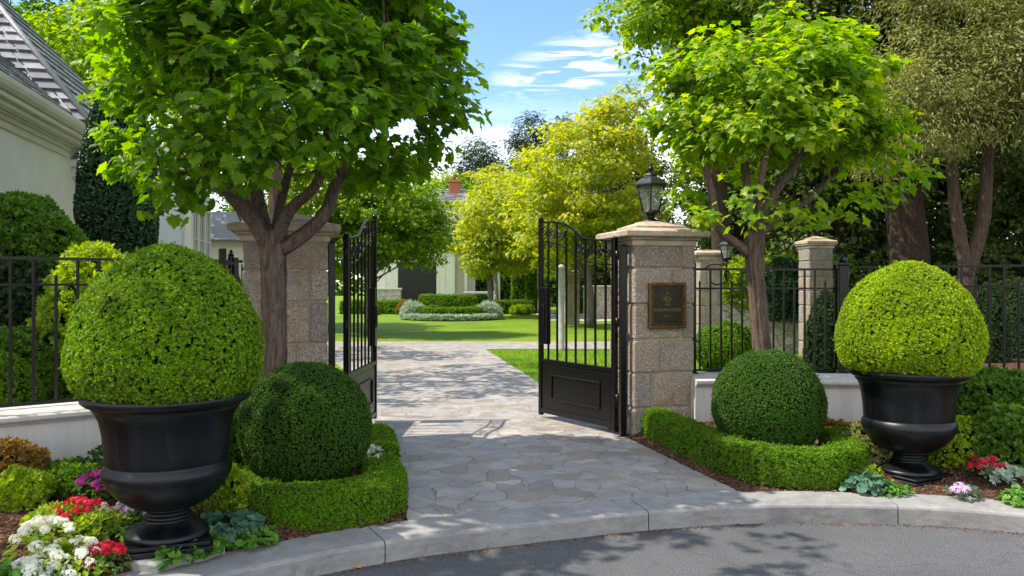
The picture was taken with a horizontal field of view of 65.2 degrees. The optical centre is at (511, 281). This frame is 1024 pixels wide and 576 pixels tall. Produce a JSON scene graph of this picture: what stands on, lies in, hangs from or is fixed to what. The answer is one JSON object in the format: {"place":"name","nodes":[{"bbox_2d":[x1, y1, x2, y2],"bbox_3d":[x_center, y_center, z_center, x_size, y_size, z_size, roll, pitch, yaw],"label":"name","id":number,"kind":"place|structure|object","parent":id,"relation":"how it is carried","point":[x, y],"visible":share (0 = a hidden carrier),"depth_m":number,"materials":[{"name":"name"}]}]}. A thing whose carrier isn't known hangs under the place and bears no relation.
{"place":"outdoors","nodes":[
{"label":"outdoors","id":0,"kind":"place"},
{"bbox_2d":[72,84,159,253],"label":"clipped column","id":1,"kind":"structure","parent":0,"point":[103,211],"depth_m":12.50,"materials":[{"name":"green plant"}]},
{"bbox_2d":[377,174,474,301],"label":"house","id":2,"kind":"structure","parent":0,"point":[415,283],"depth_m":44.96,"materials":[{"name":"beige paint"}]},
{"bbox_2d":[398,262,435,301],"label":"garage door","id":3,"kind":"structure","parent":2,"relation":"in","point":[413,283],"depth_m":44.94,"materials":[{"name":"black"}]},
{"bbox_2d":[327,341,609,348],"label":"path","id":4,"kind":"structure","parent":0,"point":[455,344],"depth_m":20.35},
{"bbox_2d":[9,0,1006,281],"label":"sky","id":5,"kind":"structure","parent":0,"point":[535,54],"materials":[{"name":"blue"}]},
{"bbox_2d":[0,421,1023,575],"bbox_3d":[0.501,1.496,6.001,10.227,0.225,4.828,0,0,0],"label":"mulch","id":6,"kind":"object","parent":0,"point":[406,509],"visible":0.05,"depth_m":6.11,"materials":[{"name":"brown soil"}]},
{"bbox_2d":[0,349,45,407],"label":"box ball","id":7,"kind":"object","parent":6,"relation":"on","point":[22,379],"visible":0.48,"depth_m":7.01,"materials":[{"name":"green plant"}]},
{"bbox_2d":[0,435,52,476],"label":"shrub","id":8,"kind":"object","parent":6,"relation":"on","point":[16,450],"visible":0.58,"depth_m":5.47,"materials":[{"name":"brown plant"}]},
{"bbox_2d":[0,556,56,575],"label":"white flower","id":9,"kind":"object","parent":6,"relation":"on","point":[30,568],"visible":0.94,"depth_m":4.05,"materials":[{"name":"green plant"}]},
{"bbox_2d":[0,252,57,327],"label":"shrub","id":10,"kind":"object","parent":6,"relation":"on","point":[22,296],"visible":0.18,"depth_m":8.54,"materials":[{"name":"green plant"}]},
{"bbox_2d":[0,464,57,512],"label":"shrub","id":11,"kind":"object","parent":6,"relation":"on","point":[25,486],"visible":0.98,"depth_m":5.13,"materials":[{"name":"green plant"}]},
{"bbox_2d":[0,325,67,403],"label":"shrub","id":12,"kind":"object","parent":6,"relation":"on","point":[22,341],"visible":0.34,"depth_m":7.71,"materials":[{"name":"green plant"}]},
{"bbox_2d":[0,514,79,561],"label":"white flower","id":13,"kind":"object","parent":6,"relation":"on","point":[39,523],"visible":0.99,"depth_m":4.31,"materials":[{"name":"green plant"}]},
{"bbox_2d":[19,500,83,532],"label":"ground cover","id":14,"kind":"object","parent":6,"relation":"on","point":[43,510],"visible":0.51,"depth_m":4.74,"materials":[{"name":"green plant"}]},
{"bbox_2d":[28,535,106,573],"bbox_3d":[-2.415,1.476,4.334,0.394,0.176,0.433,0,0,-35],"label":"white flower","id":15,"kind":"object","parent":6,"relation":"on","point":[58,555],"visible":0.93,"depth_m":4.25,"materials":[{"name":"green plant"}]},
{"bbox_2d":[44,456,105,500],"bbox_3d":[-3.054,1.392,5.554,0.755,0.336,0.527,0,0,0],"label":"shrub","id":16,"kind":"object","parent":6,"relation":"on","point":[65,474],"visible":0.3,"depth_m":5.42,"materials":[{"name":"green plant"}]},
{"bbox_2d":[25,240,129,401],"bbox_3d":[-4.353,0.612,8.459,1.493,2.121,1.502,0,0,0],"label":"shrub","id":17,"kind":"object","parent":6,"relation":"on","point":[66,272],"visible":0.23,"depth_m":8.01,"materials":[{"name":"green plant"}]},
{"bbox_2d":[48,496,110,527],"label":"red flower","id":18,"kind":"object","parent":6,"relation":"on","point":[86,502],"visible":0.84,"depth_m":4.81,"materials":[{"name":"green plant"}]},
{"bbox_2d":[71,469,108,502],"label":"magenta flower","id":19,"kind":"object","parent":6,"relation":"on","point":[84,479],"visible":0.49,"depth_m":5.25,"materials":[{"name":"purple plant"}]},
{"bbox_2d":[63,509,143,542],"bbox_3d":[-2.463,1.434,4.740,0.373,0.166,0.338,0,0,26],"label":"ground cover","id":20,"kind":"object","parent":6,"relation":"on","point":[84,521],"visible":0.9,"depth_m":4.68,"materials":[{"name":"green plant"}]},
{"bbox_2d":[74,540,133,574],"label":"red flower","id":21,"kind":"object","parent":6,"relation":"on","point":[112,548],"visible":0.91,"depth_m":4.34,"materials":[{"name":"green plant"}]},
{"bbox_2d":[0,401,242,460],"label":"garden wall","id":22,"kind":"structure","parent":6,"relation":"on","point":[67,430],"depth_m":6.17,"materials":[{"name":"stone"}]},
{"bbox_2d":[0,249,242,406],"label":"iron fence","id":23,"kind":"object","parent":22,"relation":"on","point":[55,284],"visible":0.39,"depth_m":6.37,"materials":[{"name":"black metal"}]},
{"bbox_2d":[123,547,224,572],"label":"stone slab","id":24,"kind":"structure","parent":6,"relation":"on","point":[142,565],"depth_m":4.41,"materials":[{"name":"grey stone"}]},
{"bbox_2d":[78,391,251,561],"bbox_3d":[-2.020,1.087,4.700,0.932,0.901,0.932,0,0,-20],"label":"urn","id":25,"kind":"object","parent":24,"relation":"on","point":[167,467],"visible":0.81,"depth_m":4.42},
{"bbox_2d":[58,240,265,406],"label":"topiary dome","id":26,"kind":"structure","parent":25,"relation":"in","point":[164,322],"depth_m":4.31,"materials":[{"name":"green plant"}]},
{"bbox_2d":[147,539,205,570],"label":"ground cover","id":27,"kind":"object","parent":6,"relation":"on","point":[174,557],"visible":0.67,"depth_m":4.44,"materials":[{"name":"green plant"}]},
{"bbox_2d":[199,462,253,520],"bbox_3d":[-1.859,1.367,5.210,0.391,0.464,0.338,0,0,0],"label":"shrub","id":28,"kind":"object","parent":6,"relation":"on","point":[237,482],"visible":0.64,"depth_m":5.11,"materials":[{"name":"green plant"}]},
{"bbox_2d":[201,508,265,542],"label":"ground cover","id":29,"kind":"object","parent":6,"relation":"on","point":[253,520],"visible":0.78,"depth_m":4.84,"materials":[{"name":"green plant"}]},
{"bbox_2d":[228,525,280,548],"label":"ground cover","id":30,"kind":"object","parent":6,"relation":"on","point":[250,541],"visible":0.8,"depth_m":4.76,"materials":[{"name":"green plant"}]},
{"bbox_2d":[69,0,492,378],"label":"maple tree","id":31,"kind":"object","parent":6,"relation":"on","point":[360,70],"visible":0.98,"depth_m":5.86,"materials":[{"name":"green plant"}]},
{"bbox_2d":[227,214,340,378],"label":"gate pillar","id":32,"kind":"structure","parent":6,"relation":"on","point":[307,303],"depth_m":7.41,"materials":[{"name":"stone"}]},
{"bbox_2d":[328,240,335,366],"bbox_3d":[-1.735,0.625,7.700,0.072,2.050,0.072,0,0,-14],"label":"hinge post","id":33,"kind":"object","parent":32,"relation":"attached to","point":[331,302],"visible":0.66,"depth_m":7.67,"materials":[{"name":"black metal"}]},
{"bbox_2d":[343,214,381,418],"bbox_3d":[-1.574,0.398,8.474,0.149,2.345,1.470,0,0,2],"label":"gate leaf","id":34,"kind":"object","parent":33,"relation":"attached to","point":[364,376],"visible":0.9,"depth_m":8.51,"materials":[{"name":"black metal"}]},
{"bbox_2d":[235,361,373,482],"bbox_3d":[-1.522,1.065,5.901,0.986,0.972,0.989,0,0,0],"label":"box ball","id":35,"kind":"object","parent":6,"relation":"on","point":[305,421],"visible":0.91,"depth_m":5.55,"materials":[{"name":"green plant"}]},
{"bbox_2d":[232,451,408,531],"bbox_3d":[-1.458,1.462,5.660,1.474,0.313,1.215,0,0,0],"label":"hedge","id":36,"kind":"object","parent":6,"relation":"on","point":[374,490],"visible":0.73,"depth_m":5.19,"materials":[{"name":"green plant"}]},
{"bbox_2d":[367,423,401,461],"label":"hedge","id":37,"kind":"object","parent":6,"relation":"on","point":[384,436],"visible":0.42,"depth_m":6.70,"materials":[{"name":"green plant"}]},
{"bbox_2d":[596,221,709,434],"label":"gate pillar","id":38,"kind":"structure","parent":6,"relation":"on","point":[660,365],"depth_m":8.28,"materials":[{"name":"stone"}]},
{"bbox_2d":[618,243,626,436],"bbox_3d":[1.145,0.625,8.270,0.072,2.050,0.072,0,0,-14],"label":"hinge post","id":39,"kind":"object","parent":38,"relation":"attached to","point":[622,339],"visible":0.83,"depth_m":8.24,"materials":[{"name":"black metal"}]},
{"bbox_2d":[538,216,618,431],"bbox_3d":[0.745,0.398,8.908,0.149,2.345,1.414,0,0,-34],"label":"gate leaf","id":40,"kind":"object","parent":39,"relation":"attached to","point":[584,392],"visible":1,"depth_m":8.88,"materials":[{"name":"black metal"}]},
{"bbox_2d":[634,162,667,221],"bbox_3d":[1.494,-0.963,8.610,0.403,0.655,0.349,0,0,-20],"label":"pillar lantern","id":41,"kind":"object","parent":38,"relation":"on","point":[650,180],"visible":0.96,"depth_m":8.54,"materials":[{"name":"black metal"}]},
{"bbox_2d":[648,283,685,327],"bbox_3d":[1.601,0.245,8.262,0.410,0.470,0.062,0,0,-14],"label":"plaque","id":42,"kind":"object","parent":38,"relation":"attached to","point":[666,305],"visible":1,"depth_m":8.25,"materials":[{"name":"brown metal"}]},
{"bbox_2d":[641,407,871,489],"bbox_3d":[1.941,1.436,7.097,2.316,0.328,1.439,0,0,38],"label":"hedge","id":43,"kind":"object","parent":6,"relation":"on","point":[833,457],"visible":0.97,"depth_m":6.38,"materials":[{"name":"green plant"}]},
{"bbox_2d":[711,347,828,446],"bbox_3d":[2.230,1.060,6.958,0.989,0.972,0.986,0,0,-25],"label":"box ball","id":44,"kind":"object","parent":6,"relation":"on","point":[775,396],"visible":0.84,"depth_m":6.61,"materials":[{"name":"green plant"}]},
{"bbox_2d":[691,372,862,421],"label":"garden wall","id":45,"kind":"structure","parent":6,"relation":"on","point":[843,394],"depth_m":8.14,"materials":[{"name":"stone"}]},
{"bbox_2d":[693,263,835,373],"bbox_3d":[2.826,0.378,8.804,1.801,1.255,0.097,0,0,-5],"label":"iron fence","id":46,"kind":"object","parent":45,"relation":"on","point":[773,287],"visible":0.57,"depth_m":8.82,"materials":[{"name":"black metal"}]},
{"bbox_2d":[834,254,850,372],"bbox_3d":[3.660,0.350,8.860,0.130,1.320,0.130,0,0,0],"label":"corner post","id":47,"kind":"object","parent":45,"relation":"on","point":[842,279],"visible":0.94,"depth_m":8.80,"materials":[{"name":"black metal"}]},
{"bbox_2d":[631,1,944,350],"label":"maple tree","id":48,"kind":"object","parent":6,"relation":"on","point":[820,103],"visible":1,"depth_m":7.60,"materials":[{"name":"green plant"}]},
{"bbox_2d":[838,468,895,495],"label":"ground cover","id":49,"kind":"object","parent":6,"relation":"on","point":[864,481],"visible":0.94,"depth_m":6.03,"materials":[{"name":"green plant"}]},
{"bbox_2d":[841,421,892,467],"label":"shrub","id":50,"kind":"object","parent":6,"relation":"on","point":[879,454],"visible":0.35,"depth_m":6.56,"materials":[{"name":"green plant"}]},
{"bbox_2d":[924,414,987,468],"bbox_3d":[3.711,1.339,6.759,0.762,0.470,0.649,0,0,0],"label":"shrub","id":51,"kind":"object","parent":6,"relation":"on","point":[957,451],"visible":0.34,"depth_m":6.54,"materials":[{"name":"green plant"}]},
{"bbox_2d":[962,455,1010,479],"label":"red flower","id":52,"kind":"object","parent":6,"relation":"on","point":[984,460],"visible":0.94,"depth_m":6.25,"materials":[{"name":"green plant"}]},
{"bbox_2d":[956,364,1023,417],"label":"shrub","id":53,"kind":"object","parent":6,"relation":"on","point":[985,386],"visible":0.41,"depth_m":7.71,"materials":[{"name":"green plant"}]},
{"bbox_2d":[963,401,1023,476],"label":"shrub","id":54,"kind":"object","parent":6,"relation":"on","point":[1003,425],"visible":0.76,"depth_m":6.41,"materials":[{"name":"green plant"}]},
{"bbox_2d":[978,462,1023,485],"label":"ground cover","id":55,"kind":"object","parent":6,"relation":"on","point":[1007,474],"visible":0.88,"depth_m":6.10,"materials":[{"name":"white plant"}]},
{"bbox_2d":[335,349,740,519],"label":"driveway","id":56,"kind":"structure","parent":0,"point":[475,432],"depth_m":7.76,"materials":[{"name":"grey stone"}]},
{"bbox_2d":[326,296,801,381],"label":"lawn","id":57,"kind":"structure","parent":0,"point":[394,327],"depth_m":25.84,"materials":[{"name":"green plant"}]},
{"bbox_2d":[0,190,90,265],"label":"shrub","id":58,"kind":"object","parent":57,"relation":"on","point":[33,225],"visible":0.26,"depth_m":10.03,"materials":[{"name":"green plant"}]},
{"bbox_2d":[0,0,93,221],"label":"house","id":59,"kind":"structure","parent":57,"relation":"on","point":[43,115],"depth_m":15.17,"materials":[{"name":"beige paint"}]},
{"bbox_2d":[6,0,109,67],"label":"garden tree","id":60,"kind":"object","parent":57,"relation":"on","point":[25,5],"visible":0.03,"depth_m":28.70,"materials":[{"name":"green plant"}]},
{"bbox_2d":[70,144,214,257],"bbox_3d":[-8.308,-0.825,18.066,2.800,4.950,3.100,0,0,-12],"label":"bay extension","id":61,"kind":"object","parent":57,"relation":"on","point":[195,233],"visible":0.07,"depth_m":16.95,"materials":[{"name":"white paint"}]},
{"bbox_2d":[20,0,283,136],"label":"garden tree","id":62,"kind":"object","parent":57,"relation":"on","point":[62,28],"visible":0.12,"depth_m":25.25,"materials":[{"name":"green plant"}]},
{"bbox_2d":[82,30,264,220],"bbox_3d":[-7.084,-1.836,17.486,4.498,6.920,4.214,0,0,45],"label":"shade tree","id":63,"kind":"object","parent":57,"relation":"on","point":[159,122],"visible":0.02,"depth_m":16.63,"materials":[{"name":"green plant"}]},
{"bbox_2d":[74,0,314,213],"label":"shade tree","id":64,"kind":"object","parent":57,"relation":"on","point":[276,175],"depth_m":12.54,"materials":[{"name":"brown plant"}]},
{"bbox_2d":[211,212,268,281],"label":"garden building","id":65,"kind":"structure","parent":57,"relation":"on","point":[222,236],"depth_m":24.96,"materials":[{"name":"beige paint"}]},
{"bbox_2d":[265,132,465,335],"bbox_3d":[-4.425,-1.419,23.904,6.180,6.097,4.361,0,0,0],"label":"shade tree","id":66,"kind":"object","parent":57,"relation":"on","point":[411,229],"visible":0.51,"depth_m":23.37,"materials":[{"name":"green plant"}]},
{"bbox_2d":[338,299,401,313],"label":"hedge","id":67,"kind":"object","parent":57,"relation":"on","point":[385,306],"visible":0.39,"depth_m":39.56,"materials":[{"name":"green plant"}]},
{"bbox_2d":[416,304,484,320],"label":"hedge","id":68,"kind":"object","parent":57,"relation":"on","point":[437,309],"visible":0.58,"depth_m":33.10,"materials":[{"name":"green plant"}]},
{"bbox_2d":[400,312,503,320],"bbox_3d":[-2.596,1.477,34.504,4.507,0.377,4.410,0,0,0],"label":"silver edging","id":69,"kind":"object","parent":57,"relation":"on","point":[454,317],"visible":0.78,"depth_m":32.69,"materials":[{"name":"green plant"}]},
{"bbox_2d":[418,293,487,308],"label":"hedge","id":70,"kind":"object","parent":57,"relation":"on","point":[455,300],"visible":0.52,"depth_m":35.79,"materials":[{"name":"green plant"}]},
{"bbox_2d":[437,135,508,193],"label":"tree","id":71,"kind":"object","parent":57,"relation":"on","point":[481,162],"visible":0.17,"depth_m":67.52,"materials":[{"name":"green plant"}]},
{"bbox_2d":[449,162,515,299],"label":"ornamental tree","id":72,"kind":"object","parent":57,"relation":"on","point":[479,175],"visible":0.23,"depth_m":43.41,"materials":[{"name":"yellow plant"}]},
{"bbox_2d":[444,172,560,301],"bbox_3d":[-0.427,-1.606,36.023,5.530,6.467,5.544,0,0,0],"label":"ornamental tree","id":73,"kind":"object","parent":57,"relation":"on","point":[485,242],"visible":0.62,"depth_m":34.96,"materials":[{"name":"green plant"}]},
{"bbox_2d":[497,108,560,181],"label":"tree","id":74,"kind":"object","parent":57,"relation":"on","point":[525,140],"visible":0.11,"depth_m":71.39,"materials":[{"name":"green plant"}]},
{"bbox_2d":[475,252,597,306],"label":"hedge","id":75,"kind":"object","parent":57,"relation":"on","point":[505,288],"visible":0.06,"depth_m":51.44,"materials":[{"name":"green plant"}]},
{"bbox_2d":[494,150,579,313],"bbox_3d":[1.518,-2.464,39.975,6.191,8.190,5.758,0,0,0],"label":"ornamental tree","id":76,"kind":"object","parent":57,"relation":"on","point":[520,168],"visible":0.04,"depth_m":39.73,"materials":[{"name":"yellow plant"}]},
{"bbox_2d":[558,264,564,350],"bbox_3d":[1.150,0.625,18.700,0.170,2.050,0.170,0,0,0],"label":"garden post","id":77,"kind":"object","parent":57,"relation":"on","point":[561,267],"visible":0.85,"depth_m":18.63,"materials":[{"name":"grey stone"}]},
{"bbox_2d":[564,270,580,324],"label":"garden pillar","id":78,"kind":"structure","parent":57,"relation":"on","point":[571,300],"depth_m":29.75,"materials":[{"name":"stone"}]},
{"bbox_2d":[488,78,672,327],"bbox_3d":[2.451,-2.760,28.241,6.034,8.779,5.480,0,0,38],"label":"ornamental tree","id":79,"kind":"object","parent":57,"relation":"on","point":[589,215],"visible":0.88,"depth_m":27.31,"materials":[{"name":"green plant"}]},
{"bbox_2d":[562,124,693,303],"bbox_3d":[5.150,-2.914,38.498,6.226,9.828,7.476,0,0,3],"label":"woodland tree","id":80,"kind":"object","parent":57,"relation":"on","point":[657,194],"visible":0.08,"depth_m":36.95,"materials":[{"name":"green plant"}]},
{"bbox_2d":[576,0,801,267],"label":"tall tree","id":81,"kind":"object","parent":57,"relation":"on","point":[681,18],"visible":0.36,"depth_m":18.41,"materials":[{"name":"green plant"}]},
{"bbox_2d":[695,250,728,333],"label":"garden pillar","id":82,"kind":"structure","parent":57,"relation":"on","point":[704,258],"depth_m":16.75,"materials":[{"name":"stone"}]},
{"bbox_2d":[696,324,745,371],"bbox_3d":[3.610,1.179,14.000,0.923,0.893,0.922,0,0,0],"label":"box ball","id":83,"kind":"object","parent":57,"relation":"on","point":[715,346],"visible":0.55,"depth_m":13.72,"materials":[{"name":"green plant"}]},
{"bbox_2d":[659,152,819,258],"bbox_3d":[8.805,-2.323,30.158,6.501,8.546,5.414,0,0,-12],"label":"woodland tree","id":84,"kind":"object","parent":57,"relation":"on","point":[734,217],"visible":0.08,"depth_m":29.51,"materials":[{"name":"green plant"}]},
{"bbox_2d":[722,299,798,352],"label":"stone wall","id":85,"kind":"structure","parent":57,"relation":"on","point":[778,331],"depth_m":18.05,"materials":[{"name":"stone"}]},
{"bbox_2d":[722,257,770,311],"bbox_3d":[5.632,0.091,18.259,2.071,1.319,0.904,0,0,0],"label":"hanging ivy","id":86,"kind":"object","parent":85,"relation":"attached to","point":[735,276],"visible":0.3,"depth_m":18.03,"materials":[{"name":"green plant"}]},
{"bbox_2d":[764,256,798,323],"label":"shrub","id":87,"kind":"object","parent":85,"relation":"attached to","point":[784,262],"visible":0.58,"depth_m":17.58,"materials":[{"name":"green plant"}]},
{"bbox_2d":[794,236,837,356],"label":"garden pillar","id":88,"kind":"structure","parent":57,"relation":"on","point":[815,251],"depth_m":16.75,"materials":[{"name":"stone"}]},
{"bbox_2d":[802,289,836,372],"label":"slim conifer","id":89,"kind":"object","parent":57,"relation":"on","point":[820,332],"visible":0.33,"depth_m":10.44,"materials":[{"name":"green plant"}]},
{"bbox_2d":[740,100,951,281],"bbox_3d":[9.930,-2.323,23.067,6.501,8.546,5.414,0,0,0],"label":"woodland tree","id":90,"kind":"object","parent":57,"relation":"on","point":[792,189],"visible":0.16,"depth_m":22.38,"materials":[{"name":"green plant"}]},
{"bbox_2d":[719,0,1023,264],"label":"tall tree","id":91,"kind":"object","parent":57,"relation":"on","point":[907,231],"visible":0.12,"depth_m":13.81,"materials":[{"name":"green plant"}]},
{"bbox_2d":[809,53,1023,277],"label":"woodland tree","id":92,"kind":"object","parent":57,"relation":"on","point":[942,229],"visible":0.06,"depth_m":22.27,"materials":[{"name":"green plant"}]},
{"bbox_2d":[835,0,1023,292],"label":"tall tree","id":93,"kind":"object","parent":57,"relation":"on","point":[991,75],"visible":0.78,"depth_m":12.12,"materials":[{"name":"green plant"}]},
{"bbox_2d":[860,242,1023,289],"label":"hedge","id":94,"kind":"object","parent":57,"relation":"on","point":[944,254],"visible":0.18,"depth_m":15.31,"materials":[{"name":"green plant"}]},
{"bbox_2d":[926,95,1023,251],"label":"woodland tree","id":95,"kind":"object","parent":57,"relation":"on","point":[1003,216],"visible":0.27,"depth_m":18.37,"materials":[{"name":"green plant"}]},
{"bbox_2d":[926,123,1023,249],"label":"woodland tree","id":96,"kind":"object","parent":57,"relation":"on","point":[944,186],"visible":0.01,"depth_m":23.76,"materials":[{"name":"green plant"}]},
{"bbox_2d":[536,313,610,320],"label":"gravel drive","id":97,"kind":"structure","parent":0,"point":[553,317],"depth_m":34.69,"materials":[{"name":"grey gravel"}]},
{"bbox_2d":[320,522,1023,575],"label":"road","id":98,"kind":"structure","parent":0,"point":[805,549],"depth_m":5.05,"materials":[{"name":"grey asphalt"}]},
{"bbox_2d":[111,491,1023,575],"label":"kerb","id":99,"kind":"structure","parent":98,"relation":"on","point":[328,553],"depth_m":5.49,"materials":[{"name":"concrete"}]},
{"bbox_2d":[983,359,1023,369],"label":"mulched ground","id":100,"kind":"structure","parent":0,"point":[1010,366],"depth_m":10.26,"materials":[{"name":"brown soil"}]},
{"bbox_2d":[977,281,1012,362],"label":"slim conifer","id":101,"kind":"object","parent":100,"relation":"on","point":[996,328],"visible":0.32,"depth_m":10.49,"materials":[{"name":"green plant"}]},
{"bbox_2d":[1006,282,1023,359],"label":"slim conifer","id":102,"kind":"object","parent":100,"relation":"on","point":[1011,305],"visible":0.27,"depth_m":11.17,"materials":[{"name":"green plant"}]},
{"bbox_3d":[3.203,1.658,6.498,0.858,0.120,0.948,0,0,0],"label":"stone slab","id":103,"kind":"object","parent":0,"visible":0},
{"bbox_2d":[846,367,973,487],"bbox_3d":[3.220,1.145,6.500,0.932,0.901,0.932,0,0,-28],"label":"urn","id":104,"kind":"object","parent":103,"relation":"on","point":[908,420],"visible":0.85,"depth_m":6.23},
{"bbox_2d":[832,260,989,377],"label":"topiary dome","id":105,"kind":"structure","parent":104,"relation":"in","point":[921,318],"depth_m":6.12,"materials":[{"name":"green plant"}]},
{"bbox_3d":[7.185,1.360,6.412,6.820,0.680,4.684,0,0,0],"label":"garden wall","id":106,"kind":"object","parent":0,"visible":0},
{"bbox_2d":[843,257,1023,373],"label":"iron fence","id":107,"kind":"object","parent":106,"relation":"on","point":[1004,286],"visible":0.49,"depth_m":8.16,"materials":[{"name":"black metal"}]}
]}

